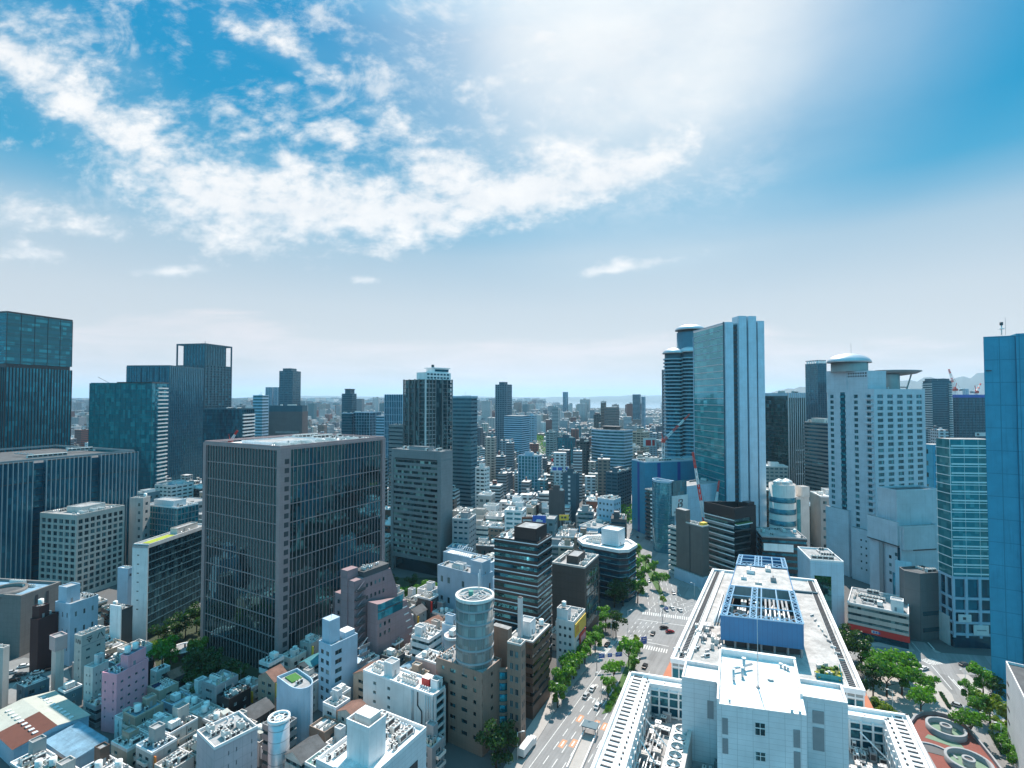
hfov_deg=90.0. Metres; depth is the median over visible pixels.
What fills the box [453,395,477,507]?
banded block
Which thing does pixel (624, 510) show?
distant trees
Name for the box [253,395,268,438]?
pale teal tower
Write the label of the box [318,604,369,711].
bluish stepped block
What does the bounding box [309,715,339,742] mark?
house
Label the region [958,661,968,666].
car
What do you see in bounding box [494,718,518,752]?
tree
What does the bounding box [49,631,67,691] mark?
shaft house
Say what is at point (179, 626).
tree
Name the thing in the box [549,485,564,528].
slab block
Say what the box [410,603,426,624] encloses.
house
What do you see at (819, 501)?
apartment block
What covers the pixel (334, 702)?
office block
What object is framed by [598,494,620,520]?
blue block
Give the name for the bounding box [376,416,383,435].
pale office block
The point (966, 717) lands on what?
tree
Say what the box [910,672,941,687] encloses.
tree
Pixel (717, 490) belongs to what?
tower crane
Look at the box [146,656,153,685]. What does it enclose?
house
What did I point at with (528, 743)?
box lorry
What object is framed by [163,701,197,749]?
house
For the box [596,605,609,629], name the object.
tree
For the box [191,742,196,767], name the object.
house
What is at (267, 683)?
apartment block
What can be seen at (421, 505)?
striped office
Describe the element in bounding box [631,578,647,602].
tree
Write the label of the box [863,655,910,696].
tree
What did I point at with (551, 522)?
apartment block
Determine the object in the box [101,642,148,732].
pink building
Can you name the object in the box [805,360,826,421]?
slim navy tower
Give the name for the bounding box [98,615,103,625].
house
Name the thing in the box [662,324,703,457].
domed tower
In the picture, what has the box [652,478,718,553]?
curved sign building
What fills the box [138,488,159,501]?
office block
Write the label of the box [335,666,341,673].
window
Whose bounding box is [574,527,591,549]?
apartment block
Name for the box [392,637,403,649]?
house
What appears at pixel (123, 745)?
house
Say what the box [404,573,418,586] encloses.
tree
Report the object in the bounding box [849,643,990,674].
cross street
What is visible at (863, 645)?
tree
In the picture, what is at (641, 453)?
office block
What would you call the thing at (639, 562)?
tree
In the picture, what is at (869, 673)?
tree
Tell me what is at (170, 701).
house
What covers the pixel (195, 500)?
office block
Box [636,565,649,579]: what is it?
tree
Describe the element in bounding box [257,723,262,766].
house
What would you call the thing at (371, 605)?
terraced mauve office
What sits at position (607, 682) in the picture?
tree
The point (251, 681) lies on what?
house
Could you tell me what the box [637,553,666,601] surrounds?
median
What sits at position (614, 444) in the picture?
curved banded office
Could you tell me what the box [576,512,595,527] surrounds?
office block
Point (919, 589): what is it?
taupe faceted block
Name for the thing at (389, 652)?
house
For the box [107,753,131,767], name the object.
house
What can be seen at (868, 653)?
tree
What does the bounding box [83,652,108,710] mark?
white stepped block
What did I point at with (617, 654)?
road sign
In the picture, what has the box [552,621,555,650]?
house
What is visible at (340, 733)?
house
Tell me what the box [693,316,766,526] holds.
finned glass tower
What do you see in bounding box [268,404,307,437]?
brown windowless block
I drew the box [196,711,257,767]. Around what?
pinkish slab house
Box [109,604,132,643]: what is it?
building
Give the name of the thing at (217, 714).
house
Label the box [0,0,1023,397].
sky
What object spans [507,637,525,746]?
tan narrow block
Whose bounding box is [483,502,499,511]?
apartment block
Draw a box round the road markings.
[16,582,967,767]
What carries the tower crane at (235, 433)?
on the ground
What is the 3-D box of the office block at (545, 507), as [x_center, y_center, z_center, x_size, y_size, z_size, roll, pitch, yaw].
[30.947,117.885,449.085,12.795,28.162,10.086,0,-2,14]
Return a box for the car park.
[8,658,70,703]
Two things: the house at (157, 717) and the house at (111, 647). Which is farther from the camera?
the house at (111, 647)
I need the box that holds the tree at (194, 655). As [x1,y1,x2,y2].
[181,646,214,680]
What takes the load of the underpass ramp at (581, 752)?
on the avenue
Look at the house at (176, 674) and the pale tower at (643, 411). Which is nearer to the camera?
the house at (176, 674)
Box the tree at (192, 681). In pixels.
[189,673,208,693]
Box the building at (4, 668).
[0,644,9,708]
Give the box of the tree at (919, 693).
[906,684,937,711]
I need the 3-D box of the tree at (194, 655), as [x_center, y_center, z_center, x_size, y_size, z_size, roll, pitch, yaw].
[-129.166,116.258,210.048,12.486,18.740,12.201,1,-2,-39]
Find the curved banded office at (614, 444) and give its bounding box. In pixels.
[591,426,632,490]
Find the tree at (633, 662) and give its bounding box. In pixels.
[628,654,639,670]
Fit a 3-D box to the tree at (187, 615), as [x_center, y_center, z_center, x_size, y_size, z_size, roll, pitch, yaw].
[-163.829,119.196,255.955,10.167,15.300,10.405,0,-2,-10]
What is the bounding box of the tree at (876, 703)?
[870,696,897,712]
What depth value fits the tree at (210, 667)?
206.32 m
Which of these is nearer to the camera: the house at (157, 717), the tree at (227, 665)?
the house at (157, 717)
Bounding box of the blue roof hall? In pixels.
[46,721,107,767]
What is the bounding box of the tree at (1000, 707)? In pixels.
[992,701,1006,719]
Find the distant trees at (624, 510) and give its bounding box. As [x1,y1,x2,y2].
[537,435,634,522]
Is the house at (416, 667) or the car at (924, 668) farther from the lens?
the car at (924, 668)
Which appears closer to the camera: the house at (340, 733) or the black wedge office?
the house at (340, 733)
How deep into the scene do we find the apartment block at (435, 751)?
157.77 m
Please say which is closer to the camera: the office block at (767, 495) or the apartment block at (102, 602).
the apartment block at (102, 602)
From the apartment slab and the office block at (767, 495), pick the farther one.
the office block at (767, 495)
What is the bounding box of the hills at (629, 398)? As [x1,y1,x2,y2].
[243,395,661,400]
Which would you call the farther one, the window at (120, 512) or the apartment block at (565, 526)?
the apartment block at (565, 526)
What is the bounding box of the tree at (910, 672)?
[885,661,921,694]
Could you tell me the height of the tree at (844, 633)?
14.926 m
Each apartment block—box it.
[98,596,107,613]
[106,652,123,667]
[199,512,201,522]
[201,669,237,704]
[258,664,286,711]
[259,651,283,675]
[385,505,390,519]
[385,533,394,557]
[385,539,389,566]
[396,584,403,598]
[411,618,441,660]
[412,622,435,633]
[417,591,438,619]
[426,719,445,767]
[453,506,475,516]
[475,507,489,520]
[476,519,492,539]
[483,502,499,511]
[485,511,503,522]
[505,501,525,530]
[526,504,535,515]
[537,513,557,536]
[558,524,569,530]
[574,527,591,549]
[577,504,593,531]
[587,531,597,534]
[599,567,599,603]
[611,510,626,538]
[810,488,828,547]
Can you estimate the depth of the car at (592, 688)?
209.40 m
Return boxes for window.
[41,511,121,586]
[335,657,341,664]
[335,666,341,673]
[409,760,417,767]
[499,667,506,725]
[830,395,922,527]
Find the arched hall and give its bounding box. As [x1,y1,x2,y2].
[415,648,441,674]
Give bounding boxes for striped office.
[390,445,452,577]
[494,521,551,660]
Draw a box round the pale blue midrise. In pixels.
[504,415,529,454]
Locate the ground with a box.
[0,408,991,767]
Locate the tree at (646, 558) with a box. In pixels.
[641,554,651,566]
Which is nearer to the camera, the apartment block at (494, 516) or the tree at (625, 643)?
the tree at (625, 643)
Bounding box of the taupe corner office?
[552,549,598,635]
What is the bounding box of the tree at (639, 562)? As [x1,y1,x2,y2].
[636,557,643,569]
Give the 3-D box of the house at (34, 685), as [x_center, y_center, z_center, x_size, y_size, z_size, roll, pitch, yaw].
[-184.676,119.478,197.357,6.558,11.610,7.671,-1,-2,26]
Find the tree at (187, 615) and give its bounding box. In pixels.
[173,607,195,638]
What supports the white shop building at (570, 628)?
on the ground
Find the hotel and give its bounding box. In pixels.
[38,501,124,592]
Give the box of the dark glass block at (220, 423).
[202,407,254,482]
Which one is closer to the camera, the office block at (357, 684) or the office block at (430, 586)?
the office block at (357, 684)
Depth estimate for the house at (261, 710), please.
183.85 m
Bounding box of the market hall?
[0,690,89,765]
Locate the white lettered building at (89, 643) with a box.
[73,625,105,699]
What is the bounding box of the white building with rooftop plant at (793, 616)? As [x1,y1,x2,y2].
[663,554,873,708]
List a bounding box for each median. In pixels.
[602,650,633,713]
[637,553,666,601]
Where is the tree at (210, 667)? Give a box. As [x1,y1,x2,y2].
[191,652,222,675]
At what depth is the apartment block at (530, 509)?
417.74 m
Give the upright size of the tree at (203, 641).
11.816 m
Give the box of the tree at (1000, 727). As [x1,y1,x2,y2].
[991,721,1008,737]
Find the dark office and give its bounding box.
[756,526,806,576]
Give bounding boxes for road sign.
[596,652,622,669]
[640,636,647,643]
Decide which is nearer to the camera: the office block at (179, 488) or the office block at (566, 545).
the office block at (566, 545)
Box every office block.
[101,600,119,625]
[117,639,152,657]
[128,493,149,565]
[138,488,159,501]
[155,479,193,497]
[186,497,201,511]
[193,483,202,496]
[262,709,296,767]
[300,633,321,657]
[323,686,349,719]
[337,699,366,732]
[341,412,353,436]
[352,659,381,699]
[353,411,380,437]
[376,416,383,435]
[385,516,390,532]
[417,580,437,594]
[442,609,455,646]
[446,543,468,551]
[452,511,475,552]
[476,536,493,554]
[478,490,494,506]
[489,522,504,540]
[504,495,525,522]
[526,499,541,515]
[542,502,548,513]
[552,537,563,560]
[556,528,578,542]
[558,538,573,556]
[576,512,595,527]
[586,496,599,511]
[632,443,639,458]
[635,451,650,458]
[766,461,787,487]
[766,487,768,526]
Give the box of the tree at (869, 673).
[855,662,884,696]
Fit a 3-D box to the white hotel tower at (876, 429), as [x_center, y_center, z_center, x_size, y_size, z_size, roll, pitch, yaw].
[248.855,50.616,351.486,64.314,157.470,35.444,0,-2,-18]
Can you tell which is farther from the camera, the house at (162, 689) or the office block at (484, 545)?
the office block at (484, 545)
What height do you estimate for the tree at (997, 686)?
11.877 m
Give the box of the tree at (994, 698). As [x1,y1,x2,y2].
[975,689,1001,723]
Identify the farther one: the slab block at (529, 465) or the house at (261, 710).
the slab block at (529, 465)
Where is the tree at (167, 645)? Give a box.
[146,634,178,663]
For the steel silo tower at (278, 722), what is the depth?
158.50 m
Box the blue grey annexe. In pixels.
[926,443,936,487]
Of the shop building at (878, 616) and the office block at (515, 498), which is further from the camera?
the office block at (515, 498)
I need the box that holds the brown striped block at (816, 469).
[803,418,828,500]
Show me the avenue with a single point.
(657, 662)
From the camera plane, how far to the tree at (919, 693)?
189.17 m
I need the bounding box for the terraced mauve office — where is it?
[334,561,414,655]
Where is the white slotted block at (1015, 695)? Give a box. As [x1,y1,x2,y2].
[1006,661,1023,767]
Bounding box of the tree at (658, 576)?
[649,571,669,589]
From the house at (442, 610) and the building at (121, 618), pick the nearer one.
the building at (121, 618)
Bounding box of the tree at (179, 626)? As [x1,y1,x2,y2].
[162,615,185,638]
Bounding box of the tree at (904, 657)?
[881,647,916,678]
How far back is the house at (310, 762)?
154.55 m
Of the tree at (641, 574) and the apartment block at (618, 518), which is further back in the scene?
the apartment block at (618, 518)
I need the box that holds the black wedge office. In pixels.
[704,500,756,574]
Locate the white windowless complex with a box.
[867,485,938,595]
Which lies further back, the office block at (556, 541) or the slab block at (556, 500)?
the slab block at (556, 500)
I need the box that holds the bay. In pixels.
[547,401,661,408]
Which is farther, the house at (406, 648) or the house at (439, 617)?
the house at (439, 617)
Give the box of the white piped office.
[363,656,447,745]
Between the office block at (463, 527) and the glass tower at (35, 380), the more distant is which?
the glass tower at (35, 380)
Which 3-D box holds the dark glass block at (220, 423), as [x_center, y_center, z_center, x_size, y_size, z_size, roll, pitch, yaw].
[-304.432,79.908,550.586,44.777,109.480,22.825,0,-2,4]
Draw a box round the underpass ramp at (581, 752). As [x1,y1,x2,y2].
[566,719,598,767]
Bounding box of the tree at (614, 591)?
[604,582,624,607]
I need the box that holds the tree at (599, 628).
[592,621,606,634]
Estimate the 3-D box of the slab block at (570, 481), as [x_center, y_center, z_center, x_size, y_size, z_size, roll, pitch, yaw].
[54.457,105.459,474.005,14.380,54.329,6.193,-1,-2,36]
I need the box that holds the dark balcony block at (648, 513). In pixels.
[645,488,651,540]
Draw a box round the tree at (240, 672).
[230,661,249,680]
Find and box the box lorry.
[518,735,535,757]
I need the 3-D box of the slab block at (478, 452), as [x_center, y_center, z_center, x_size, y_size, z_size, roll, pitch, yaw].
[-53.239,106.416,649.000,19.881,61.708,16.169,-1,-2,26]
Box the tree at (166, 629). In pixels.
[147,617,176,642]
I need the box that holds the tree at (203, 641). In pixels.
[186,636,208,651]
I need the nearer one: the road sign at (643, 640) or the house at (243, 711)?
the house at (243, 711)
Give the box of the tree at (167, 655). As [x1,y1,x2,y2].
[158,648,180,665]
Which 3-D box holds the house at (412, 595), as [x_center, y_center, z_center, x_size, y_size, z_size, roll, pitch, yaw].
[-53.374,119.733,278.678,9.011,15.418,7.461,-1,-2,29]
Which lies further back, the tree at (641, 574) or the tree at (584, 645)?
the tree at (641, 574)
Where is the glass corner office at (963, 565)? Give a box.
[935,438,990,648]
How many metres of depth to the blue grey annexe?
359.93 m
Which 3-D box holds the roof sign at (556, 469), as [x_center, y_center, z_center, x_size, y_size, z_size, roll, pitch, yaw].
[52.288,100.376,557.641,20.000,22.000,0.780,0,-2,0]
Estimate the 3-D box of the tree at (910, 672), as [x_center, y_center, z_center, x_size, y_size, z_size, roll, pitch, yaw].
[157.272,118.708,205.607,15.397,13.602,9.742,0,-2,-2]
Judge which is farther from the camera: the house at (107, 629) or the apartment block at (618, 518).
the apartment block at (618, 518)
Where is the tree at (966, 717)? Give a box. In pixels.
[947,706,990,729]
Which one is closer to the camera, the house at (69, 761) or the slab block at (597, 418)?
the house at (69, 761)
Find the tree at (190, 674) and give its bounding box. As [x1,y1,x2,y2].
[180,662,201,682]
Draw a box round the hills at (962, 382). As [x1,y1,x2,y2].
[772,373,984,394]
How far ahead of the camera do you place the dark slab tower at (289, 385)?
1083.78 m
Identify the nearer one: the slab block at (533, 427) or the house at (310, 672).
the house at (310, 672)
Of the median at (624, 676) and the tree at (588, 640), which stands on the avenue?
the median at (624, 676)
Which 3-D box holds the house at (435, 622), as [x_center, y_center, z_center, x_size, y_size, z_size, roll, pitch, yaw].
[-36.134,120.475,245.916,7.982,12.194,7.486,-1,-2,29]
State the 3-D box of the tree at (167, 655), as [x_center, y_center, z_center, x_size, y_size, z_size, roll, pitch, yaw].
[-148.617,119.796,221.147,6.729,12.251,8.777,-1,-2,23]
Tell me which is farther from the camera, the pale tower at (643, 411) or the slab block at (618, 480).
the pale tower at (643, 411)
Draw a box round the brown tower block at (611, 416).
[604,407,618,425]
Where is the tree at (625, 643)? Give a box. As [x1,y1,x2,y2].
[616,635,642,664]
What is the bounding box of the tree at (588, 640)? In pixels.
[579,637,591,663]
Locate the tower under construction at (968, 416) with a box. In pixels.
[952,395,985,438]
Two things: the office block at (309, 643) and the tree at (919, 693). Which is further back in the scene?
the office block at (309, 643)
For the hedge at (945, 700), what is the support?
on the plaza
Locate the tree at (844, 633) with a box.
[838,623,857,653]
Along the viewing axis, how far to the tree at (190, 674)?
203.27 m
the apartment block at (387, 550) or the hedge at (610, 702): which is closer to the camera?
the hedge at (610, 702)
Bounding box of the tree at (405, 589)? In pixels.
[400,586,409,596]
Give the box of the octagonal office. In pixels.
[577,525,636,602]
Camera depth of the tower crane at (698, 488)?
372.09 m
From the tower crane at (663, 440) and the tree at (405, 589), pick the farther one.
the tower crane at (663, 440)
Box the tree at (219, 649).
[206,646,223,670]
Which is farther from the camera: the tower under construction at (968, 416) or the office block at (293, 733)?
the tower under construction at (968, 416)
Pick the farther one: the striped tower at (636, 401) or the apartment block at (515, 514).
the striped tower at (636, 401)
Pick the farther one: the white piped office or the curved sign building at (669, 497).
the curved sign building at (669, 497)
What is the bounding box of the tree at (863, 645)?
[843,629,873,671]
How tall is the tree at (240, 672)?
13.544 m
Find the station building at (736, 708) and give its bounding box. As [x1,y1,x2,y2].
[591,620,933,767]
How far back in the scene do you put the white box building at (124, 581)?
288.09 m
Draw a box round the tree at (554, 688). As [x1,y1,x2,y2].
[548,680,567,707]
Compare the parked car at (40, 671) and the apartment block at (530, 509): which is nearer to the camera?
the parked car at (40, 671)
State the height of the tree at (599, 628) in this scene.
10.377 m
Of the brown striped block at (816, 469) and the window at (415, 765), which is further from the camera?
the brown striped block at (816, 469)
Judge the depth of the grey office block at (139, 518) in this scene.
342.71 m
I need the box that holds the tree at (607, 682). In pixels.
[600,675,616,696]
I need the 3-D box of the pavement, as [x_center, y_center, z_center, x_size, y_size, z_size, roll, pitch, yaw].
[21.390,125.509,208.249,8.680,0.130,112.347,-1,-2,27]
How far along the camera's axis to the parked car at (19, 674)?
220.35 m
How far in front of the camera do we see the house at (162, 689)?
193.99 m
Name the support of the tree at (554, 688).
on the pavement
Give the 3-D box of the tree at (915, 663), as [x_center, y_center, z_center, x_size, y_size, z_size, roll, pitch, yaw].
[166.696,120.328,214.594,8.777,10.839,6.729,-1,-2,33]
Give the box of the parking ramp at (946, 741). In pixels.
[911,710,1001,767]
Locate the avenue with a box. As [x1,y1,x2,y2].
[523,501,700,767]
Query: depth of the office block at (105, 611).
256.14 m
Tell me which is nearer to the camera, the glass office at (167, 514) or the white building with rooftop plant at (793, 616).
the white building with rooftop plant at (793, 616)
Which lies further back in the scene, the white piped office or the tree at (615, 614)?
the tree at (615, 614)
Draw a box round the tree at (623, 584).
[611,576,634,605]
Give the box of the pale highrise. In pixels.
[962,389,968,394]
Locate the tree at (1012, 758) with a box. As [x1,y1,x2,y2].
[1002,742,1017,765]
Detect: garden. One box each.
[147,617,259,683]
[394,578,437,591]
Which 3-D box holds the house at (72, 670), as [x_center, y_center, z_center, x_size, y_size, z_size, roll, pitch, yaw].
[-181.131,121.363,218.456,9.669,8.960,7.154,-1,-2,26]
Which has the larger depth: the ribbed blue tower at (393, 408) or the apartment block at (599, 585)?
the ribbed blue tower at (393, 408)
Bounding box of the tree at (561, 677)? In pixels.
[551,663,576,699]
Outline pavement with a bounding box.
[504,636,613,767]
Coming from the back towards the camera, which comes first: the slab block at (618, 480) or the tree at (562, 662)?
the slab block at (618, 480)
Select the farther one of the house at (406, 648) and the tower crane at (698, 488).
the tower crane at (698, 488)
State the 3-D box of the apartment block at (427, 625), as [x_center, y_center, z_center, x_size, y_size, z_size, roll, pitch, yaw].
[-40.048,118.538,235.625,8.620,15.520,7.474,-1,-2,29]
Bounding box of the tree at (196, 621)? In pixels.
[193,617,199,635]
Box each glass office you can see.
[150,497,198,537]
[200,433,385,668]
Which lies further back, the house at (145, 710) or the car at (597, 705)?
the car at (597, 705)
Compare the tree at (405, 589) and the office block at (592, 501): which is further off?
the office block at (592, 501)
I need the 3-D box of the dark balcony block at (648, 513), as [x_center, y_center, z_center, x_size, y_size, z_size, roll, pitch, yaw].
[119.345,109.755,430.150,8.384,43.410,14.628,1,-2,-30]
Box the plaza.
[863,642,1004,721]
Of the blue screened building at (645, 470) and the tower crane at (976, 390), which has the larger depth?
the tower crane at (976, 390)
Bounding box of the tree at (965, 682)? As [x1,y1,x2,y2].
[957,678,976,696]
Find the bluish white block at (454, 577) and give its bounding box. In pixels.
[437,556,492,613]
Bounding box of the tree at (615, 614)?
[606,609,627,637]
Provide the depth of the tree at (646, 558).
358.68 m
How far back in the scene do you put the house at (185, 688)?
198.22 m
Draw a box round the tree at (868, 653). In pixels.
[859,647,898,678]
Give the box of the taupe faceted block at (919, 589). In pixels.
[899,565,938,640]
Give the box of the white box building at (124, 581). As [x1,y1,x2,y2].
[117,565,131,604]
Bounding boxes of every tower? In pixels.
[0,311,72,451]
[88,377,168,489]
[126,365,203,480]
[176,341,231,407]
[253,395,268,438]
[265,387,272,414]
[267,710,289,767]
[273,387,278,404]
[279,368,300,404]
[341,389,356,431]
[384,394,402,475]
[403,365,452,458]
[495,382,511,454]
[563,392,567,411]
[632,394,640,418]
[641,397,645,427]
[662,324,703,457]
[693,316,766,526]
[765,391,805,484]
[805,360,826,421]
[826,354,926,583]
[922,379,953,442]
[983,322,1023,702]
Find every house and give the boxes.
[10,734,54,767]
[16,674,49,700]
[29,598,57,672]
[30,754,63,767]
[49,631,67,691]
[55,582,97,665]
[56,755,78,767]
[58,674,81,705]
[72,662,73,679]
[82,741,116,767]
[85,694,101,727]
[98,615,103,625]
[105,626,109,634]
[105,634,114,642]
[105,638,126,655]
[105,653,110,658]
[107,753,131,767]
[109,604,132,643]
[111,725,148,767]
[114,705,131,738]
[121,692,163,734]
[135,721,176,767]
[137,711,171,733]
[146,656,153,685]
[147,677,178,700]
[150,657,169,684]
[154,749,193,767]
[161,691,190,714]
[163,665,186,687]
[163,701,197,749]
[173,695,204,708]
[178,733,196,753]
[179,682,193,693]
[188,676,206,698]
[189,697,220,728]
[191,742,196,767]
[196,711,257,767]
[202,707,233,726]
[217,683,250,712]
[238,669,257,704]
[239,709,257,724]
[244,697,274,723]
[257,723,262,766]
[276,668,312,744]
[281,645,305,671]
[283,734,325,767]
[299,653,318,671]
[303,666,317,711]
[305,744,331,767]
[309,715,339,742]
[325,723,346,745]
[330,683,350,700]
[359,645,379,664]
[379,647,404,665]
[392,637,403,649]
[399,638,411,662]
[400,660,414,668]
[404,587,418,606]
[406,599,414,609]
[408,661,429,674]
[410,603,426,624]
[424,615,442,623]
[431,618,441,630]
[432,600,453,617]
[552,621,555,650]
[565,521,574,527]
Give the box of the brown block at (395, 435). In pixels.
[388,424,402,491]
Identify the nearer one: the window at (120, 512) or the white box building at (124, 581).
the white box building at (124, 581)
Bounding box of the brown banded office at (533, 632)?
[512,596,549,719]
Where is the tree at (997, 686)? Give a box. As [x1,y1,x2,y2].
[981,676,1006,699]
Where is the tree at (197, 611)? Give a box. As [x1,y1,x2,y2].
[185,601,200,632]
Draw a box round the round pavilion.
[172,642,195,659]
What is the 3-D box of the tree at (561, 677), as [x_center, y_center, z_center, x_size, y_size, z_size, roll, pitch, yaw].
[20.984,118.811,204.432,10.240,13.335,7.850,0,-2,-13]
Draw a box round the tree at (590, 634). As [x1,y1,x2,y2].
[586,631,595,655]
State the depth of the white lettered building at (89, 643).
205.07 m
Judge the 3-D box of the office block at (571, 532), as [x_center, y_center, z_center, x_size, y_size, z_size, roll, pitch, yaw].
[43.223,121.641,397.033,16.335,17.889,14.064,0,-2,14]
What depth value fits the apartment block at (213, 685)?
191.22 m
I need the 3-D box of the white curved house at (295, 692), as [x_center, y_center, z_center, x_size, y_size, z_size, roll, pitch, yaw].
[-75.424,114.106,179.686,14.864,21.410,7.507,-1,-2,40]
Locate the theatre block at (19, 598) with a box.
[0,578,60,656]
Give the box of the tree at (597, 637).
[593,631,603,651]
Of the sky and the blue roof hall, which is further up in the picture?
the sky
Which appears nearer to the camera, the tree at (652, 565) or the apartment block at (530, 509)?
the tree at (652, 565)
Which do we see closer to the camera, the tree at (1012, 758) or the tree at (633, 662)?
the tree at (1012, 758)
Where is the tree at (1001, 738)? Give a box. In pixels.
[995,733,1011,754]
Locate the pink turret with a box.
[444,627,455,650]
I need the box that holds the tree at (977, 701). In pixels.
[965,690,989,712]
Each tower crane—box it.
[221,430,237,441]
[655,414,689,458]
[692,452,704,521]
[714,480,719,500]
[948,369,963,394]
[970,383,980,394]
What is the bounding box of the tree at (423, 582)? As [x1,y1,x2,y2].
[413,580,426,593]
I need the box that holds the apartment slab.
[131,522,201,640]
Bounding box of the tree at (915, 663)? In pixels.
[899,658,922,681]
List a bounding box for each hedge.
[605,687,619,711]
[938,691,951,708]
[988,730,1001,753]
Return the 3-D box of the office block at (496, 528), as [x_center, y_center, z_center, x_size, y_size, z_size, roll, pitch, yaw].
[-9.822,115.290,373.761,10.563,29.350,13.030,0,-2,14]
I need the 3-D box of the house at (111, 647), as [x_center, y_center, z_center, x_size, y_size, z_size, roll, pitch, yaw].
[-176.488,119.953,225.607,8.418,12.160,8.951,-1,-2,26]
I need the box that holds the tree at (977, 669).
[965,660,997,692]
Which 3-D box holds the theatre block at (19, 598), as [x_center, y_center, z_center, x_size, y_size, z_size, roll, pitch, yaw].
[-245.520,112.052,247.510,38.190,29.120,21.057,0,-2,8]
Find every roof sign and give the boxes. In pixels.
[522,517,532,521]
[533,515,545,522]
[551,466,568,484]
[559,515,568,538]
[643,438,655,456]
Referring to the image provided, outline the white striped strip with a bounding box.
[668,525,675,573]
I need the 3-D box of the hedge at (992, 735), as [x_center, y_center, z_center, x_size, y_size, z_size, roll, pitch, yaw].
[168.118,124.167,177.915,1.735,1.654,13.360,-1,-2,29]
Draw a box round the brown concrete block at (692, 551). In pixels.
[674,508,708,588]
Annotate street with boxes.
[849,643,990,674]
[909,641,1012,767]
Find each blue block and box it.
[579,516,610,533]
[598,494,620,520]
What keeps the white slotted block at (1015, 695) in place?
on the ground
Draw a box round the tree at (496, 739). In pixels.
[475,718,513,767]
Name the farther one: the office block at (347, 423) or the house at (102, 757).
the office block at (347, 423)
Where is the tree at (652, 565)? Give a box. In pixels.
[647,560,658,570]
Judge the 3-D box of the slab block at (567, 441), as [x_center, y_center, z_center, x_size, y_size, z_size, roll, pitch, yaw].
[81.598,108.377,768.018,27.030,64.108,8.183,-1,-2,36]
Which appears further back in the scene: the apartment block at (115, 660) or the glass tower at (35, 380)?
the glass tower at (35, 380)
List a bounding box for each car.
[9,669,18,673]
[9,677,20,682]
[12,672,27,676]
[17,663,28,668]
[30,669,43,674]
[582,692,589,698]
[589,685,596,691]
[593,702,601,709]
[665,629,674,633]
[918,665,929,670]
[950,701,965,709]
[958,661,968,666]
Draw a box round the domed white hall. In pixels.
[769,478,809,546]
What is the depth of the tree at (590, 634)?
238.38 m
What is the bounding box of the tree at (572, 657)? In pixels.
[558,650,587,678]
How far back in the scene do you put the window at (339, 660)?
196.27 m
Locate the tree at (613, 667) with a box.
[601,659,625,677]
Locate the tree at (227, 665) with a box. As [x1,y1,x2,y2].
[216,658,238,671]
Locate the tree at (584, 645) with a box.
[576,641,592,668]
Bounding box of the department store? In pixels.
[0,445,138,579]
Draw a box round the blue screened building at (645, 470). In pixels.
[632,456,694,534]
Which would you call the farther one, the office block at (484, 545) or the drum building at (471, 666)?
the office block at (484, 545)
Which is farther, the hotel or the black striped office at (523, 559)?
the hotel
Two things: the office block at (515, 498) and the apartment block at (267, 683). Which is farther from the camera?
the office block at (515, 498)
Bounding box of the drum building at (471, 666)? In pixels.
[436,573,511,756]
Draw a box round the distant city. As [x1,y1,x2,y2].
[71,397,953,521]
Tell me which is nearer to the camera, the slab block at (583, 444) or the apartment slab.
the apartment slab
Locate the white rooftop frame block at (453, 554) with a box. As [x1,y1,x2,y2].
[443,545,493,576]
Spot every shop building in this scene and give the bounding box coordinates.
[556,600,585,669]
[847,587,909,648]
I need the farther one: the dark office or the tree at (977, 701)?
the dark office
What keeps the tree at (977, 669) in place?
on the plaza
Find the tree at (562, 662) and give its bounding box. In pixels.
[560,660,578,680]
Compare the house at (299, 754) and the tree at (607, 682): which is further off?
the tree at (607, 682)
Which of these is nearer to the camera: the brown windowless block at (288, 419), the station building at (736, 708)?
the station building at (736, 708)
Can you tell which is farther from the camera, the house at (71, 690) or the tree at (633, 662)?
the tree at (633, 662)
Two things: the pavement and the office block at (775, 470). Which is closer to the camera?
the pavement
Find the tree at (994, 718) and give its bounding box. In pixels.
[988,715,1006,732]
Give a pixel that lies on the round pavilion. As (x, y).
(181, 647)
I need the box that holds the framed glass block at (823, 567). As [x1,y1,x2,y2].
[797,546,844,627]
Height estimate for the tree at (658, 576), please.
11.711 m
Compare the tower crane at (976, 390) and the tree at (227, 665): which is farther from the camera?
the tower crane at (976, 390)
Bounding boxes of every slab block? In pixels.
[475,463,489,507]
[477,445,479,457]
[518,452,540,495]
[529,414,536,442]
[546,429,556,458]
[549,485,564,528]
[557,435,575,467]
[562,468,578,527]
[576,438,589,474]
[594,413,600,427]
[606,466,630,515]
[632,429,649,452]

